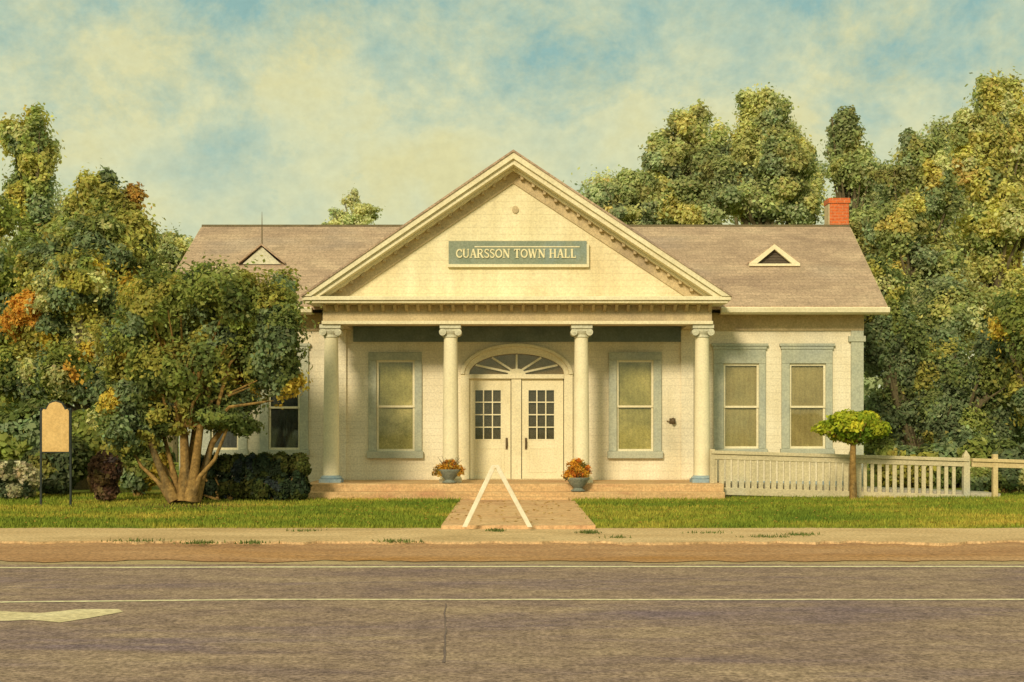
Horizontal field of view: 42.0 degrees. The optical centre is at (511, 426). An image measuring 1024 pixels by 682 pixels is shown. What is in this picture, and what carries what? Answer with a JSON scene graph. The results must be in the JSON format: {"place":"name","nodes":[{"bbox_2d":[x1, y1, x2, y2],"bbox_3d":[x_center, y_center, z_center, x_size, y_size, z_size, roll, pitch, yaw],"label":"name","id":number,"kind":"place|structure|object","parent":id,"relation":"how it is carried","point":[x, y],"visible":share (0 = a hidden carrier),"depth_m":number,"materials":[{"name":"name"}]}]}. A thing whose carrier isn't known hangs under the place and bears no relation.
{"place":"outdoors","nodes":[
{"label":"outdoors","id":0,"kind":"place"},
{"bbox_2d":[0,564,1023,681],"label":"road","id":1,"kind":"structure","parent":0,"point":[589,641],"depth_m":11.10,"materials":[{"name":"grey asphalt"}]},
{"bbox_2d":[0,609,122,621],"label":"faded road marking","id":2,"kind":"object","parent":1,"relation":"on","point":[66,615],"visible":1,"depth_m":11.60,"materials":[{"name":"yellow paint"}]},
{"bbox_2d":[442,603,446,661],"bbox_3d":[-0.545,1.647,10.850,0.033,0.001,3.104,0,0,-3],"label":"road crack","id":3,"kind":"object","parent":1,"relation":"on","point":[444,653],"visible":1,"depth_m":10.37,"materials":[{"name":"black asphalt"}]},
{"bbox_2d":[0,566,1023,567],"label":"road edge line","id":4,"kind":"object","parent":1,"relation":"on","point":[492,566],"visible":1,"depth_m":15.66,"materials":[{"name":"paint"}]},
{"bbox_2d":[0,599,1023,602],"bbox_3d":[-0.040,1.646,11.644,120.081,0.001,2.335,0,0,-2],"label":"road centre line","id":5,"kind":"object","parent":1,"relation":"on","point":[497,599],"visible":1,"depth_m":12.67,"materials":[{"name":"paint"}]},
{"bbox_2d":[0,542,1023,562],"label":"dirt verge","id":6,"kind":"structure","parent":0,"point":[423,552],"depth_m":17.10,"materials":[{"name":"brown soil"}]},
{"bbox_2d":[0,528,1023,545],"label":"pavement","id":7,"kind":"structure","parent":0,"point":[909,536],"depth_m":18.99,"materials":[{"name":"beige concrete"}]},
{"bbox_2d":[101,527,819,544],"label":"pavement weeds","id":8,"kind":"object","parent":7,"relation":"on","point":[200,542],"visible":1,"depth_m":18.60,"materials":[{"name":"green plant"}]},
{"bbox_2d":[462,465,531,526],"bbox_3d":[-0.219,1.039,19.861,1.044,0.925,0.085,0,0,0],"label":"frame","id":9,"kind":"object","parent":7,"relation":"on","point":[508,488],"visible":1,"depth_m":19.84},
{"bbox_2d":[0,560,1023,563],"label":"road shoulder","id":10,"kind":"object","parent":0,"point":[526,562],"visible":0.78,"depth_m":16.20},
{"bbox_2d":[0,0,1023,414],"label":"sky","id":11,"kind":"structure","parent":0,"point":[226,112],"materials":[{"name":"blue"}]},
{"bbox_2d":[0,437,1023,528],"bbox_3d":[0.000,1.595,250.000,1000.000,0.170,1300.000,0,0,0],"label":"ground","id":12,"kind":"structure","parent":0,"point":[155,489],"depth_m":23.21,"materials":[{"name":"plant"}]},
{"bbox_2d":[0,176,31,410],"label":"edge tree","id":13,"kind":"object","parent":12,"relation":"on","point":[9,218],"visible":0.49,"depth_m":37.79,"materials":[{"name":"green plant"}]},
{"bbox_2d":[0,459,43,499],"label":"pale shrub","id":14,"kind":"object","parent":12,"relation":"on","point":[19,479],"visible":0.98,"depth_m":27.23,"materials":[{"name":"white plant"}]},
{"bbox_2d":[0,398,54,460],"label":"bush","id":15,"kind":"object","parent":12,"relation":"on","point":[19,431],"visible":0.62,"depth_m":29.95,"materials":[{"name":"green plant"}]},
{"bbox_2d":[0,101,66,406],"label":"tall tree","id":16,"kind":"object","parent":12,"relation":"on","point":[29,144],"visible":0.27,"depth_m":41.69,"materials":[{"name":"green plant"}]},
{"bbox_2d":[0,175,73,272],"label":"hazy tree","id":17,"kind":"object","parent":12,"relation":"on","point":[58,197],"visible":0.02,"depth_m":65.25,"materials":[{"name":"green plant"}]},
{"bbox_2d":[40,400,71,505],"bbox_3d":[-8.622,0.555,25.210,0.617,2.090,0.080,0,0,0],"label":"marker sign","id":18,"kind":"object","parent":12,"relation":"on","point":[55,426],"visible":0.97,"depth_m":25.17,"materials":[{"name":"wood"}]},
{"bbox_2d":[21,435,94,494],"bbox_3d":[-9.851,0.873,28.936,1.660,1.386,1.056,0,0,0],"label":"bush","id":19,"kind":"object","parent":12,"relation":"on","point":[55,469],"visible":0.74,"depth_m":28.66,"materials":[{"name":"green plant"}]},
{"bbox_2d":[0,242,157,489],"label":"autumn tree","id":20,"kind":"object","parent":12,"relation":"on","point":[38,362],"visible":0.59,"depth_m":31.46,"materials":[{"name":"green plant"}]},
{"bbox_2d":[2,158,172,399],"bbox_3d":[-11.545,-2.878,36.736,5.133,8.982,3.717,0,0,0],"label":"broad tree","id":21,"kind":"object","parent":12,"relation":"on","point":[100,210],"visible":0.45,"depth_m":36.20,"materials":[{"name":"green plant"}]},
{"bbox_2d":[72,402,109,491],"bbox_3d":[-9.233,0.396,30.476,2.356,2.334,1.439,0,0,0],"label":"bush","id":22,"kind":"object","parent":12,"relation":"on","point":[83,426],"visible":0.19,"depth_m":29.97,"materials":[{"name":"green plant"}]},
{"bbox_2d":[87,450,123,502],"bbox_3d":[-8.070,1.005,26.442,0.727,1.103,0.778,0,0,0],"label":"purple shrub","id":23,"kind":"object","parent":12,"relation":"on","point":[105,474],"visible":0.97,"depth_m":26.25,"materials":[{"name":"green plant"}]},
{"bbox_2d":[105,440,176,496],"bbox_3d":[-7.937,0.824,28.568,1.521,1.477,1.132,0,0,0],"label":"bush","id":24,"kind":"object","parent":12,"relation":"on","point":[136,479],"visible":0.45,"depth_m":28.21,"materials":[{"name":"green plant"}]},
{"bbox_2d":[154,222,193,461],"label":"pale tree","id":25,"kind":"object","parent":12,"relation":"on","point":[179,244],"visible":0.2,"depth_m":55.41,"materials":[{"name":"green plant"}]},
{"bbox_2d":[109,502,260,508],"bbox_3d":[-6.322,1.506,25.656,3.073,0.022,2.406,0,0,0],"label":"mulch bed","id":26,"kind":"object","parent":12,"relation":"on","point":[186,505],"visible":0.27,"depth_m":25.43,"materials":[{"name":"brown soil"}]},
{"bbox_2d":[73,250,321,503],"bbox_3d":[-5.977,-0.969,25.729,4.728,4.924,3.834,0,0,0],"label":"multi stemmed tree","id":27,"kind":"object","parent":26,"relation":"on","point":[200,349],"visible":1,"depth_m":25.18,"materials":[{"name":"green plant"}]},
{"bbox_2d":[199,452,257,500],"bbox_3d":[-5.801,1.040,26.998,1.524,1.066,0.714,0,0,0],"label":"clipped hedge","id":28,"kind":"object","parent":12,"relation":"on","point":[229,476],"visible":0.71,"depth_m":26.85,"materials":[{"name":"green plant"}]},
{"bbox_2d":[250,451,311,501],"bbox_3d":[-4.637,1.029,26.781,1.230,1.084,0.694,0,0,0],"label":"clipped hedge","id":29,"kind":"object","parent":12,"relation":"on","point":[282,475],"visible":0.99,"depth_m":26.64,"materials":[{"name":"green plant"}]},
{"bbox_2d":[319,183,385,224],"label":"tree","id":30,"kind":"object","parent":12,"relation":"on","point":[367,214],"visible":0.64,"depth_m":51.45,"materials":[{"name":"green plant"}]},
{"bbox_2d":[0,497,1015,523],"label":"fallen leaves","id":31,"kind":"object","parent":12,"relation":"on","point":[488,505],"visible":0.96,"depth_m":23.49,"materials":[{"name":"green plant"}]},
{"bbox_2d":[59,339,974,447],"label":"distant woods","id":32,"kind":"object","parent":12,"relation":"on","point":[867,383],"depth_m":85.82,"materials":[{"name":"green plant"}]},
{"bbox_2d":[175,149,889,499],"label":"town hall","id":33,"kind":"structure","parent":12,"relation":"on","point":[607,363],"depth_m":29.95,"materials":[{"name":"paint"}]},
{"bbox_2d":[201,416,248,454],"bbox_3d":[-6.465,-0.607,29.980,1.120,2.505,0.189,0,0,0],"label":"window","id":34,"kind":"structure","parent":33,"relation":"in","point":[231,444],"depth_m":29.95,"materials":[{"name":"grey paint"}]},
{"bbox_2d":[258,343,310,454],"bbox_3d":[-5.122,-0.607,29.980,1.195,2.505,0.189,0,0,0],"label":"window","id":35,"kind":"structure","parent":33,"relation":"in","point":[287,428],"depth_m":30.03,"materials":[{"name":"grey paint"}]},
{"bbox_2d":[367,352,422,457],"bbox_3d":[-2.625,-0.473,29.980,1.260,2.385,0.189,0,0,0],"label":"window","id":36,"kind":"structure","parent":33,"relation":"in","point":[394,378],"depth_m":30.03,"materials":[{"name":"beige glass"}]},
{"bbox_2d":[432,456,464,483],"bbox_3d":[-1.331,0.901,28.047,0.720,0.597,0.516,0,0,0],"label":"flower pot","id":37,"kind":"object","parent":33,"relation":"on","point":[449,471],"visible":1,"depth_m":27.95,"materials":[{"name":"orange plant"}]},
{"bbox_2d":[469,379,510,478],"bbox_3d":[-0.495,0.057,29.995,0.930,2.245,0.141,0,0,0],"label":"door","id":38,"kind":"structure","parent":33,"relation":"in","point":[489,399],"depth_m":30.00,"materials":[{"name":"white wood"}]},
{"bbox_2d":[448,241,588,266],"bbox_3d":[0.135,-3.661,28.355,3.003,0.556,0.090,0,0,0],"label":"name board","id":39,"kind":"object","parent":33,"relation":"attached to","point":[518,253],"visible":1,"depth_m":28.34,"materials":[{"name":"paint"}]},
{"bbox_2d":[522,379,562,478],"bbox_3d":[0.690,0.057,29.995,0.930,2.245,0.141,0,0,0],"label":"door","id":40,"kind":"structure","parent":33,"relation":"in","point":[542,399],"depth_m":30.00,"materials":[{"name":"white wood"}]},
{"bbox_2d":[561,458,592,491],"bbox_3d":[1.345,1.000,27.725,0.672,0.721,0.489,0,0,0],"label":"flower pot","id":41,"kind":"object","parent":33,"relation":"on","point":[577,473],"visible":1,"depth_m":27.62,"materials":[{"name":"orange plant"}]},
{"bbox_2d":[607,352,662,457],"bbox_3d":[2.768,-0.473,29.980,1.245,2.385,0.189,0,0,0],"label":"window","id":42,"kind":"structure","parent":33,"relation":"in","point":[635,378],"depth_m":30.03,"materials":[{"name":"beige glass"}]},
{"bbox_2d":[667,418,675,423],"bbox_3d":[3.574,-0.120,29.928,0.203,0.150,0.143,0,0,0],"label":"wall lamp","id":43,"kind":"object","parent":33,"relation":"attached to","point":[671,420],"visible":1,"depth_m":29.89,"materials":[{"name":"brown metal"}]},
{"bbox_2d":[711,343,767,451],"bbox_3d":[5.115,-0.622,29.980,1.270,2.475,0.189,0,0,0],"label":"window","id":44,"kind":"structure","parent":33,"relation":"in","point":[739,369],"depth_m":30.00,"materials":[{"name":"beige glass"}]},
{"bbox_2d":[779,343,834,453],"bbox_3d":[6.630,-0.622,29.980,1.240,2.475,0.189,0,0,0],"label":"window","id":45,"kind":"structure","parent":33,"relation":"in","point":[806,368],"depth_m":30.00,"materials":[{"name":"beige glass"}]},
{"bbox_2d":[563,164,620,192],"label":"hazy tree","id":46,"kind":"object","parent":12,"relation":"on","point":[596,178],"visible":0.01,"depth_m":61.48,"materials":[{"name":"green plant"}]},
{"bbox_2d":[578,164,674,224],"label":"tree","id":47,"kind":"object","parent":12,"relation":"on","point":[629,197],"visible":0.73,"depth_m":45.52,"materials":[{"name":"green plant"}]},
{"bbox_2d":[637,98,744,224],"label":"golden tree","id":48,"kind":"object","parent":12,"relation":"on","point":[677,151],"visible":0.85,"depth_m":46.14,"materials":[{"name":"green plant"}]},
{"bbox_2d":[690,82,827,224],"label":"tallest tree","id":49,"kind":"object","parent":12,"relation":"on","point":[761,167],"visible":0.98,"depth_m":45.42,"materials":[{"name":"green plant"}]},
{"bbox_2d":[707,116,831,224],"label":"hazy tree","id":50,"kind":"object","parent":12,"relation":"on","point":[818,177],"visible":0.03,"depth_m":62.27,"materials":[{"name":"green plant"}]},
{"bbox_2d":[709,449,969,497],"bbox_3d":[6.936,1.022,28.240,5.497,1.164,0.160,0,0,0],"label":"ramp railing","id":51,"kind":"object","parent":12,"relation":"on","point":[963,462],"visible":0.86,"depth_m":28.22,"materials":[{"name":"white wood"}]},
{"bbox_2d":[810,408,891,498],"bbox_3d":[6.981,0.593,27.399,1.616,1.958,1.258,0,0,0],"label":"round tree","id":52,"kind":"object","parent":12,"relation":"on","point":[853,428],"visible":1,"depth_m":27.16,"materials":[{"name":"green plant"}]},
{"bbox_2d":[817,105,890,266],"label":"dark narrow tree","id":53,"kind":"object","parent":12,"relation":"on","point":[850,159],"visible":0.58,"depth_m":43.66,"materials":[{"name":"green plant"}]},
{"bbox_2d":[717,481,1000,496],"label":"access ramp","id":54,"kind":"structure","parent":12,"relation":"on","point":[980,493],"depth_m":28.36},
{"bbox_2d":[826,115,955,388],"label":"hazy tree","id":55,"kind":"object","parent":12,"relation":"on","point":[942,127],"visible":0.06,"depth_m":63.35,"materials":[{"name":"green plant"}]},
{"bbox_2d":[861,126,1023,439],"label":"leafy tree","id":56,"kind":"object","parent":12,"relation":"on","point":[916,181],"visible":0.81,"depth_m":39.55,"materials":[{"name":"green plant"}]},
{"bbox_2d":[864,251,1023,473],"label":"dark thicket tree","id":57,"kind":"object","parent":12,"relation":"on","point":[911,402],"visible":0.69,"depth_m":35.66,"materials":[{"name":"green plant"}]},
{"bbox_2d":[874,431,1023,487],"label":"bush","id":58,"kind":"object","parent":12,"relation":"on","point":[976,446],"visible":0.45,"depth_m":32.55,"materials":[{"name":"green plant"}]},
{"bbox_2d":[932,113,1023,408],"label":"hazy tree","id":59,"kind":"object","parent":12,"relation":"on","point":[948,222],"visible":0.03,"depth_m":64.53,"materials":[{"name":"green plant"}]},
{"bbox_2d":[944,66,1023,416],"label":"golden tree","id":60,"kind":"object","parent":12,"relation":"on","point":[987,136],"visible":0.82,"depth_m":41.34,"materials":[{"name":"green plant"}]},
{"bbox_2d":[970,467,1023,493],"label":"bush","id":61,"kind":"object","parent":12,"relation":"on","point":[1010,480],"visible":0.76,"depth_m":29.35,"materials":[{"name":"green plant"}]},
{"bbox_2d":[970,454,1023,496],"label":"rail extension","id":62,"kind":"object","parent":12,"relation":"on","point":[994,463],"visible":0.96,"depth_m":28.19,"materials":[{"name":"white wood"}]},
{"bbox_2d":[981,256,1023,436],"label":"side tree","id":63,"kind":"object","parent":12,"relation":"on","point":[1008,320],"visible":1,"depth_m":33.69,"materials":[{"name":"green plant"}]},
{"bbox_2d":[441,499,594,528],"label":"path","id":64,"kind":"structure","parent":0,"point":[560,515],"depth_m":22.21,"materials":[{"name":"concrete"}]}
]}

